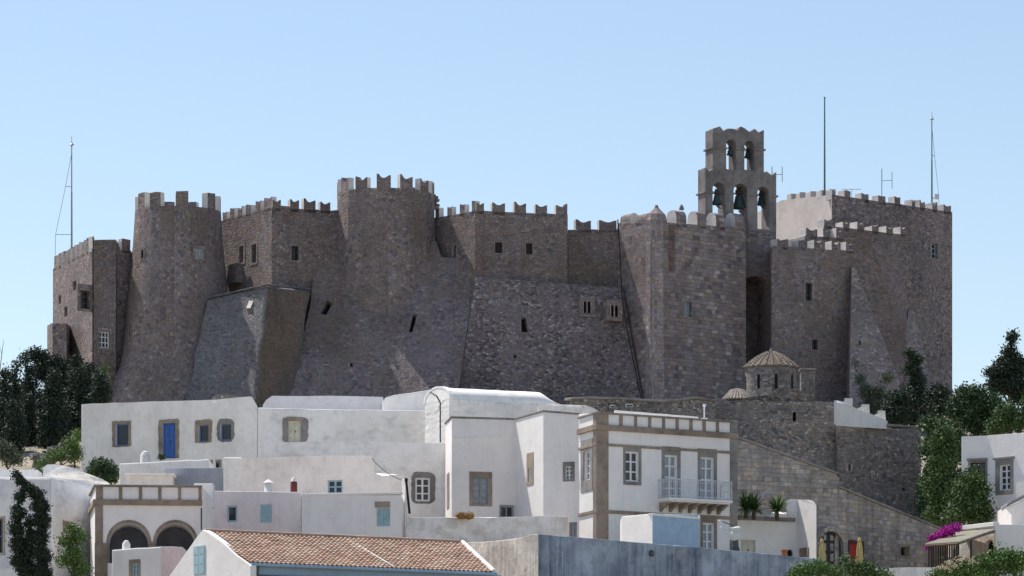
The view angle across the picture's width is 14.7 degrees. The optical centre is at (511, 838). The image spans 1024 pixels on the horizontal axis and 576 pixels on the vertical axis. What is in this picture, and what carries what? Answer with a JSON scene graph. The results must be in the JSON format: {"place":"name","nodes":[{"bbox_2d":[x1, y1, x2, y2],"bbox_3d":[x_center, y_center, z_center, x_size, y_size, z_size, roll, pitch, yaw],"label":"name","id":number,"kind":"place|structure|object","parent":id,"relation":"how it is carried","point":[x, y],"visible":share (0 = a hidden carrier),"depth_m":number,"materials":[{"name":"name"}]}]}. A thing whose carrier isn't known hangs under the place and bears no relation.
{"place":"outdoors","nodes":[
{"label":"outdoors","id":0,"kind":"place"},
{"bbox_2d":[0,407,1023,561],"bbox_3d":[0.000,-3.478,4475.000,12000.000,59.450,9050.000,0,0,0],"label":"hillside","id":1,"kind":"structure","parent":0,"point":[27,451],"depth_m":248.74,"materials":[{"name":"soil"}]},
{"bbox_2d":[0,363,15,441],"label":"cypress tree","id":2,"kind":"object","parent":1,"relation":"on","point":[4,387],"visible":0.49,"depth_m":257.68,"materials":[{"name":"green plant"}]},
{"bbox_2d":[0,436,27,469],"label":"olive shrub","id":3,"kind":"object","parent":1,"relation":"on","point":[10,455],"visible":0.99,"depth_m":231.65,"materials":[{"name":"green plant"}]},
{"bbox_2d":[0,397,30,453],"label":"cypress tree","id":4,"kind":"object","parent":1,"relation":"on","point":[14,430],"visible":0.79,"depth_m":251.63,"materials":[{"name":"green plant"}]},
{"bbox_2d":[7,356,26,410],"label":"cypress tree","id":5,"kind":"object","parent":1,"relation":"on","point":[16,388],"visible":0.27,"depth_m":263.81,"materials":[{"name":"green plant"}]},
{"bbox_2d":[16,348,40,409],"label":"cypress tree","id":6,"kind":"object","parent":1,"relation":"on","point":[27,383],"visible":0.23,"depth_m":265.82,"materials":[{"name":"green plant"}]},
{"bbox_2d":[5,468,53,575],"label":"twisted conifer","id":7,"kind":"object","parent":1,"relation":"on","point":[21,561],"visible":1,"depth_m":185.74,"materials":[{"name":"green plant"}]},
{"bbox_2d":[19,389,39,445],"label":"cypress tree","id":8,"kind":"object","parent":1,"relation":"on","point":[29,408],"visible":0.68,"depth_m":255.64,"materials":[{"name":"green plant"}]},
{"bbox_2d":[16,344,72,425],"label":"juniper tree","id":9,"kind":"object","parent":1,"relation":"on","point":[45,360],"visible":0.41,"depth_m":269.37,"materials":[{"name":"green plant"}]},
{"bbox_2d":[0,477,91,575],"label":"house","id":10,"kind":"structure","parent":1,"relation":"on","point":[69,501],"depth_m":200.67,"materials":[{"name":"white paint"}]},
{"bbox_2d":[0,519,2,552],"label":"window","id":11,"kind":"structure","parent":10,"relation":"in","point":[1,520],"depth_m":201.32,"materials":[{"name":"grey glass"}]},
{"bbox_2d":[0,470,41,477],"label":"roof wall","id":12,"kind":"structure","parent":10,"relation":"on","point":[25,473],"depth_m":208.00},
{"bbox_2d":[42,464,109,487],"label":"vault","id":13,"kind":"object","parent":10,"relation":"on","point":[74,475],"visible":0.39,"depth_m":205.21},
{"bbox_2d":[29,442,69,468],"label":"shrub","id":14,"kind":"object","parent":1,"relation":"on","point":[33,456],"depth_m":241.75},
{"bbox_2d":[33,367,75,448],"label":"cypress tree","id":15,"kind":"object","parent":1,"relation":"on","point":[51,414],"visible":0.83,"depth_m":253.48,"materials":[{"name":"green plant"}]},
{"bbox_2d":[32,430,85,470],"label":"green shrub","id":16,"kind":"object","parent":1,"relation":"on","point":[72,446],"visible":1,"depth_m":237.81,"materials":[{"name":"green plant"}]},
{"bbox_2d":[60,425,80,467],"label":"green shrub","id":17,"kind":"object","parent":1,"relation":"on","point":[78,433],"visible":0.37,"depth_m":241.85,"materials":[{"name":"green plant"}]},
{"bbox_2d":[53,520,94,575],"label":"leafy tree","id":18,"kind":"object","parent":1,"relation":"on","point":[73,539],"visible":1,"depth_m":188.78,"materials":[{"name":"green plant"}]},
{"bbox_2d":[61,349,88,406],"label":"cypress tree","id":19,"kind":"object","parent":1,"relation":"on","point":[75,361],"visible":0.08,"depth_m":265.67,"materials":[{"name":"green plant"}]},
{"bbox_2d":[62,362,94,439],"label":"juniper tree","id":20,"kind":"object","parent":1,"relation":"on","point":[79,379],"visible":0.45,"depth_m":261.41,"materials":[{"name":"green plant"}]},
{"bbox_2d":[83,360,102,389],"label":"cypress tree","id":21,"kind":"object","parent":1,"relation":"on","point":[89,366],"visible":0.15,"depth_m":267.69,"materials":[{"name":"green plant"}]},
{"bbox_2d":[83,368,115,402],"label":"cypress tree","id":22,"kind":"object","parent":1,"relation":"on","point":[101,390],"visible":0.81,"depth_m":257.67,"materials":[{"name":"green plant"}]},
{"bbox_2d":[83,456,119,483],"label":"fig bush","id":23,"kind":"object","parent":1,"relation":"on","point":[101,468],"visible":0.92,"depth_m":228.59,"materials":[{"name":"green plant"}]},
{"bbox_2d":[112,547,186,575],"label":"white house","id":24,"kind":"structure","parent":1,"relation":"on","point":[158,561],"depth_m":187.71,"materials":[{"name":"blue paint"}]},
{"bbox_2d":[88,484,212,575],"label":"loggia house","id":25,"kind":"structure","parent":1,"relation":"on","point":[142,516],"depth_m":195.30,"materials":[{"name":"paint"}]},
{"bbox_2d":[194,484,214,508],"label":"wall","id":26,"kind":"structure","parent":25,"relation":"on","point":[209,489],"depth_m":204.00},
{"bbox_2d":[124,473,176,484],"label":"cream parapet","id":27,"kind":"structure","parent":1,"relation":"on","point":[149,478],"depth_m":218.00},
{"bbox_2d":[120,459,212,484],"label":"courtyard wall","id":28,"kind":"structure","parent":1,"relation":"on","point":[153,467],"depth_m":225.80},
{"bbox_2d":[140,451,149,462],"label":"chimney","id":29,"kind":"object","parent":28,"relation":"on","point":[144,456],"visible":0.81,"depth_m":238.28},
{"bbox_2d":[81,396,257,472],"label":"long house","id":30,"kind":"structure","parent":1,"relation":"on","point":[215,432],"depth_m":239.00,"materials":[{"name":"white paint"}]},
{"bbox_2d":[117,424,127,445],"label":"window","id":31,"kind":"structure","parent":30,"relation":"in","point":[122,429],"depth_m":240.30,"materials":[{"name":"grey glass"}]},
{"bbox_2d":[163,423,174,457],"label":"door","id":32,"kind":"structure","parent":30,"relation":"in","point":[168,428],"depth_m":239.13,"materials":[{"name":"blue wood"}]},
{"bbox_2d":[199,425,207,441],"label":"window","id":33,"kind":"structure","parent":30,"relation":"in","point":[203,429],"depth_m":238.43,"materials":[{"name":"grey glass"}]},
{"bbox_2d":[221,424,230,439],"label":"window","id":34,"kind":"structure","parent":30,"relation":"in","point":[225,428],"depth_m":237.91,"materials":[{"name":"clear glass"}]},
{"bbox_2d":[164,468,223,490],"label":"grey cement house","id":35,"kind":"structure","parent":1,"relation":"on","point":[193,476],"depth_m":219.27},
{"bbox_2d":[224,457,240,490],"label":"white stub wall","id":36,"kind":"structure","parent":1,"relation":"on","point":[232,473],"depth_m":216.75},
{"bbox_2d":[213,491,301,532],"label":"blush house","id":37,"kind":"structure","parent":1,"relation":"on","point":[260,511],"depth_m":206.44,"materials":[{"name":"white paint"}]},
{"bbox_2d":[227,506,236,521],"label":"window","id":38,"kind":"structure","parent":37,"relation":"in","point":[231,510],"depth_m":206.80,"materials":[{"name":"blue wood"}]},
{"bbox_2d":[260,504,271,522],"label":"shutter","id":39,"kind":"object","parent":37,"relation":"in","point":[265,510],"depth_m":206.40,"materials":[{"name":"blue wood"}]},
{"bbox_2d":[241,456,404,493],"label":"pink house","id":40,"kind":"structure","parent":1,"relation":"on","point":[333,474],"depth_m":212.81,"materials":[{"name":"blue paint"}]},
{"bbox_2d":[328,480,342,492],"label":"window","id":41,"kind":"structure","parent":40,"relation":"in","point":[334,486],"depth_m":212.64,"materials":[{"name":"white wood"}]},
{"bbox_2d":[263,396,383,409],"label":"roof","id":42,"kind":"structure","parent":1,"relation":"on","point":[338,402],"depth_m":243.62,"materials":[{"name":"paint"}]},
{"bbox_2d":[170,529,500,575],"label":"tiled house","id":43,"kind":"structure","parent":1,"relation":"on","point":[218,552],"depth_m":180.43,"materials":[{"name":"tile"}]},
{"bbox_2d":[194,545,204,575],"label":"shutter","id":44,"kind":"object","parent":43,"relation":"in","point":[199,551],"depth_m":180.15,"materials":[{"name":"blue wood"}]},
{"bbox_2d":[257,408,424,457],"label":"limewashed house","id":45,"kind":"structure","parent":1,"relation":"on","point":[305,425],"depth_m":238.11,"materials":[{"name":"white paint"}]},
{"bbox_2d":[289,421,300,441],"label":"window","id":46,"kind":"structure","parent":45,"relation":"in","point":[291,423],"depth_m":237.62,"materials":[{"name":"beige wood"}]},
{"bbox_2d":[258,441,444,517],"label":"terrace house","id":47,"kind":"structure","parent":1,"relation":"on","point":[420,467],"depth_m":223.55,"materials":[{"name":"white paint"}]},
{"bbox_2d":[415,478,429,500],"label":"window","id":48,"kind":"structure","parent":47,"relation":"in","point":[422,485],"depth_m":223.82,"materials":[{"name":"white wood"}]},
{"bbox_2d":[302,492,403,536],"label":"white flat house","id":49,"kind":"structure","parent":1,"relation":"on","point":[371,513],"depth_m":204.74,"materials":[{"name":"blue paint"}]},
{"bbox_2d":[377,508,389,525],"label":"window shutter","id":50,"kind":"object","parent":49,"relation":"in","point":[383,514],"depth_m":204.49,"materials":[{"name":"blue wood"}]},
{"bbox_2d":[402,479,406,536],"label":"wall","id":51,"kind":"structure","parent":1,"relation":"on","point":[404,496],"depth_m":207.86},
{"bbox_2d":[382,390,428,410],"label":"curved parapet house","id":52,"kind":"structure","parent":1,"relation":"on","point":[412,401],"depth_m":242.25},
{"bbox_2d":[406,516,567,542],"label":"garden wall","id":53,"kind":"structure","parent":1,"relation":"on","point":[478,529],"depth_m":207.20,"materials":[{"name":"paint"}]},
{"bbox_2d":[455,511,474,519],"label":"dry bush","id":54,"kind":"object","parent":53,"relation":"on","point":[463,515],"visible":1,"depth_m":206.43,"materials":[{"name":"brown plant"}]},
{"bbox_2d":[423,386,558,442],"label":"vaulted house","id":55,"kind":"structure","parent":1,"relation":"on","point":[480,403],"depth_m":236.52,"materials":[{"name":"paint"}]},
{"bbox_2d":[47,126,951,415],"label":"fortified monastery","id":56,"kind":"structure","parent":1,"relation":"on","point":[383,288],"depth_m":300.94,"materials":[{"name":"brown stone"}]},
{"bbox_2d":[55,136,73,251],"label":"lightning mast","id":57,"kind":"object","parent":56,"relation":"on","point":[71,144],"visible":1,"depth_m":305.98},
{"bbox_2d":[80,291,87,308],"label":"window","id":58,"kind":"structure","parent":56,"relation":"in","point":[83,294],"depth_m":300.30,"materials":[{"name":"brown wood"}]},
{"bbox_2d":[100,331,108,347],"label":"window","id":59,"kind":"structure","parent":56,"relation":"in","point":[104,336],"depth_m":300.89,"materials":[{"name":"white wood"}]},
{"bbox_2d":[713,189,723,208],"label":"church bell","id":60,"kind":"object","parent":56,"relation":"hanging from","point":[716,200],"visible":1,"depth_m":305.33,"materials":[{"name":"green metal"}]},
{"bbox_2d":[734,187,745,214],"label":"church bell","id":61,"kind":"object","parent":56,"relation":"hanging from","point":[739,204],"visible":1,"depth_m":306.46,"materials":[{"name":"green metal"}]},
{"bbox_2d":[824,97,825,195],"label":"flagpole","id":62,"kind":"object","parent":56,"relation":"on","point":[824,154],"visible":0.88,"depth_m":317.94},
{"bbox_2d":[847,356,904,414],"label":"tree","id":63,"kind":"object","parent":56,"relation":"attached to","point":[878,393],"visible":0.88,"depth_m":299.22,"materials":[{"name":"green plant"}]},
{"bbox_2d":[930,117,938,202],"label":"lightning mast","id":64,"kind":"object","parent":56,"relation":"on","point":[931,119],"visible":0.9,"depth_m":328.97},
{"bbox_2d":[467,534,537,575],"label":"beige garden wall","id":65,"kind":"structure","parent":1,"relation":"on","point":[514,557],"depth_m":190.96,"materials":[{"name":"paint"}]},
{"bbox_2d":[444,410,581,536],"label":"corner house","id":66,"kind":"structure","parent":1,"relation":"on","point":[527,465],"depth_m":214.09,"materials":[{"name":"white paint"}]},
{"bbox_2d":[473,477,487,504],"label":"window","id":67,"kind":"structure","parent":66,"relation":"in","point":[480,484],"depth_m":214.56,"materials":[{"name":"grey wood"}]},
{"bbox_2d":[499,505,513,516],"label":"window","id":68,"kind":"structure","parent":66,"relation":"in","point":[504,510],"depth_m":214.98,"materials":[{"name":"black glass"}]},
{"bbox_2d":[570,522,576,536],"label":"window","id":69,"kind":"structure","parent":66,"relation":"in","point":[573,525],"depth_m":210.26,"materials":[{"name":"grey wood"}]},
{"bbox_2d":[537,404,598,413],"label":"rough roof block","id":70,"kind":"structure","parent":1,"relation":"on","point":[583,409],"depth_m":228.50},
{"bbox_2d":[565,397,715,419],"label":"rubble building","id":71,"kind":"structure","parent":1,"relation":"on","point":[692,406],"depth_m":256.33,"materials":[{"name":"stone"}]},
{"bbox_2d":[577,412,737,550],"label":"house","id":72,"kind":"structure","parent":1,"relation":"on","point":[634,464],"depth_m":208.96,"materials":[{"name":"white paint"}]},
{"bbox_2d":[586,451,589,479],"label":"window","id":73,"kind":"structure","parent":72,"relation":"in","point":[587,453],"depth_m":208.78,"materials":[{"name":"white wood"}]},
{"bbox_2d":[626,451,636,481],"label":"window","id":74,"kind":"structure","parent":72,"relation":"in","point":[631,457],"depth_m":208.37,"materials":[{"name":"white wood"}]},
{"bbox_2d":[614,410,697,417],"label":"roof upstand","id":75,"kind":"object","parent":72,"relation":"on","point":[629,412],"visible":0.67,"depth_m":217.26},
{"bbox_2d":[665,455,675,497],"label":"balcony door","id":76,"kind":"structure","parent":72,"relation":"in","point":[670,460],"depth_m":209.65,"materials":[{"name":"white wood"}]},
{"bbox_2d":[701,457,712,499],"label":"balcony door","id":77,"kind":"structure","parent":72,"relation":"in","point":[706,463],"depth_m":210.83,"materials":[{"name":"white wood"}]},
{"bbox_2d":[703,523,712,548],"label":"window","id":78,"kind":"structure","parent":72,"relation":"in","point":[707,527],"depth_m":210.88,"materials":[{"name":"white wood"}]},
{"bbox_2d":[620,513,699,546],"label":"blue annexe","id":79,"kind":"structure","parent":1,"relation":"on","point":[671,529],"depth_m":200.52,"materials":[{"name":"paint"}]},
{"bbox_2d":[538,534,825,575],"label":"blue garden wall","id":80,"kind":"structure","parent":1,"relation":"on","point":[567,556],"depth_m":191.25,"materials":[{"name":"paint"}]},
{"bbox_2d":[719,520,741,550],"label":"water heater","id":81,"kind":"object","parent":1,"relation":"on","point":[734,534],"visible":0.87,"depth_m":197.39,"materials":[{"name":"metal"}]},
{"bbox_2d":[715,347,835,470],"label":"stone chapel","id":82,"kind":"structure","parent":1,"relation":"on","point":[771,406],"depth_m":263.10,"materials":[{"name":"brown stone"}]},
{"bbox_2d":[738,499,815,558],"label":"planter house","id":83,"kind":"structure","parent":1,"relation":"on","point":[795,536],"depth_m":214.75,"materials":[{"name":"white paint"}]},
{"bbox_2d":[741,540,754,552],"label":"door","id":84,"kind":"structure","parent":83,"relation":"in","point":[746,545],"depth_m":214.41,"materials":[{"name":"beige wood"}]},
{"bbox_2d":[738,490,761,518],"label":"yucca","id":85,"kind":"object","parent":83,"relation":"on","point":[745,501],"visible":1,"depth_m":213.20,"materials":[{"name":"green plant"}]},
{"bbox_2d":[738,491,768,519],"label":"yucca","id":86,"kind":"object","parent":83,"relation":"on","point":[755,505],"visible":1,"depth_m":213.24,"materials":[{"name":"green plant"}]},
{"bbox_2d":[761,491,793,520],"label":"yucca","id":87,"kind":"object","parent":83,"relation":"on","point":[776,507],"visible":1,"depth_m":213.29,"materials":[{"name":"green plant"}]},
{"bbox_2d":[798,368,816,400],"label":"ruined pier","id":88,"kind":"structure","parent":1,"relation":"on","point":[807,381],"depth_m":276.00,"materials":[{"name":"stone"}]},
{"bbox_2d":[784,555,846,575],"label":"garden bush","id":89,"kind":"object","parent":1,"relation":"on","point":[821,567],"visible":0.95,"depth_m":179.70,"materials":[{"name":"green plant"}]},
{"bbox_2d":[818,539,825,559],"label":"folded parasol","id":90,"kind":"object","parent":1,"relation":"on","point":[822,551],"visible":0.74,"depth_m":204.90,"materials":[{"name":"yellow fabric"}]},
{"bbox_2d":[738,436,946,572],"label":"sloping stone wall","id":91,"kind":"structure","parent":1,"relation":"on","point":[846,519],"depth_m":223.94,"materials":[{"name":"grey stone"}]},
{"bbox_2d":[822,532,840,572],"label":"arched door","id":92,"kind":"structure","parent":91,"relation":"in","point":[826,537],"depth_m":223.66,"materials":[{"name":"wood"}]},
{"bbox_2d":[856,537,863,563],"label":"folded parasol","id":93,"kind":"object","parent":1,"relation":"on","point":[859,551],"visible":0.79,"depth_m":204.89,"materials":[{"name":"yellow fabric"}]},
{"bbox_2d":[833,552,894,575],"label":"garden bush","id":94,"kind":"object","parent":1,"relation":"on","point":[855,568],"visible":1,"depth_m":177.72,"materials":[{"name":"green plant"}]},
{"bbox_2d":[835,424,920,515],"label":"stone terrace","id":95,"kind":"structure","parent":1,"relation":"on","point":[880,465],"depth_m":264.25,"materials":[{"name":"stone"}]},
{"bbox_2d":[834,398,886,428],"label":"white battlement","id":96,"kind":"object","parent":95,"relation":"on","point":[846,413],"visible":1,"depth_m":262.81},
{"bbox_2d":[842,567,936,575],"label":"front wall","id":97,"kind":"structure","parent":1,"relation":"on","point":[908,571],"depth_m":214.81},
{"bbox_2d":[898,346,930,425],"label":"cypress tree","id":98,"kind":"object","parent":1,"relation":"on","point":[916,380],"visible":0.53,"depth_m":291.48,"materials":[{"name":"green plant"}]},
{"bbox_2d":[873,381,956,424],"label":"broadleaf tree","id":99,"kind":"object","parent":1,"relation":"on","point":[895,409],"visible":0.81,"depth_m":283.38,"materials":[{"name":"green plant"}]},
{"bbox_2d":[917,420,960,527],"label":"fig tree","id":100,"kind":"object","parent":1,"relation":"on","point":[940,444],"visible":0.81,"depth_m":251.43,"materials":[{"name":"green plant"}]},
{"bbox_2d":[910,409,979,526],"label":"holm oak","id":101,"kind":"object","parent":1,"relation":"on","point":[928,426],"visible":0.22,"depth_m":261.62,"materials":[{"name":"green plant"}]},
{"bbox_2d":[924,529,994,570],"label":"awning shelter","id":102,"kind":"object","parent":1,"relation":"on","point":[964,537],"visible":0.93,"depth_m":223.04,"materials":[{"name":"fabric"}]},
{"bbox_2d":[923,521,962,549],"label":"bougainvillea","id":103,"kind":"object","parent":102,"relation":"attached to","point":[944,531],"visible":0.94,"depth_m":224.27,"materials":[{"name":"purple plant"}]},
{"bbox_2d":[934,464,1000,525],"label":"fig tree","id":104,"kind":"object","parent":1,"relation":"on","point":[970,505],"visible":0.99,"depth_m":237.45,"materials":[{"name":"green plant"}]},
{"bbox_2d":[924,541,1023,575],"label":"oleander bush","id":105,"kind":"object","parent":1,"relation":"on","point":[1011,562],"visible":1,"depth_m":177.57,"materials":[{"name":"green plant"}]},
{"bbox_2d":[940,379,1010,435],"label":"broadleaf tree","id":106,"kind":"object","parent":1,"relation":"on","point":[971,406],"visible":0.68,"depth_m":267.26,"materials":[{"name":"green plant"}]},
{"bbox_2d":[955,522,1023,575],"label":"awning house","id":107,"kind":"structure","parent":1,"relation":"on","point":[1011,535],"depth_m":226.42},
{"bbox_2d":[961,433,1023,524],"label":"house","id":108,"kind":"structure","parent":1,"relation":"on","point":[999,459],"depth_m":239.34,"materials":[{"name":"white paint"}]},
{"bbox_2d":[1001,465,1009,489],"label":"window","id":109,"kind":"structure","parent":108,"relation":"in","point":[1005,469],"depth_m":239.25,"materials":[{"name":"white wood"}]},
{"bbox_2d":[981,327,1023,433],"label":"tall pine","id":110,"kind":"object","parent":1,"relation":"on","point":[1004,374],"visible":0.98,"depth_m":284.41,"materials":[{"name":"green plant"}]},
{"bbox_2d":[982,395,1023,435],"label":"broadleaf tree","id":111,"kind":"object","parent":1,"relation":"on","point":[1011,415],"visible":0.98,"depth_m":255.60,"materials":[{"name":"green plant"}]},
{"bbox_2d":[998,495,1023,524],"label":"side annexe","id":112,"kind":"structure","parent":1,"relation":"on","point":[1011,514],"depth_m":231.00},
{"bbox_2d":[0,0,1023,408],"label":"sky","id":113,"kind":"structure","parent":0,"point":[604,110],"materials":[{"name":"blue"}]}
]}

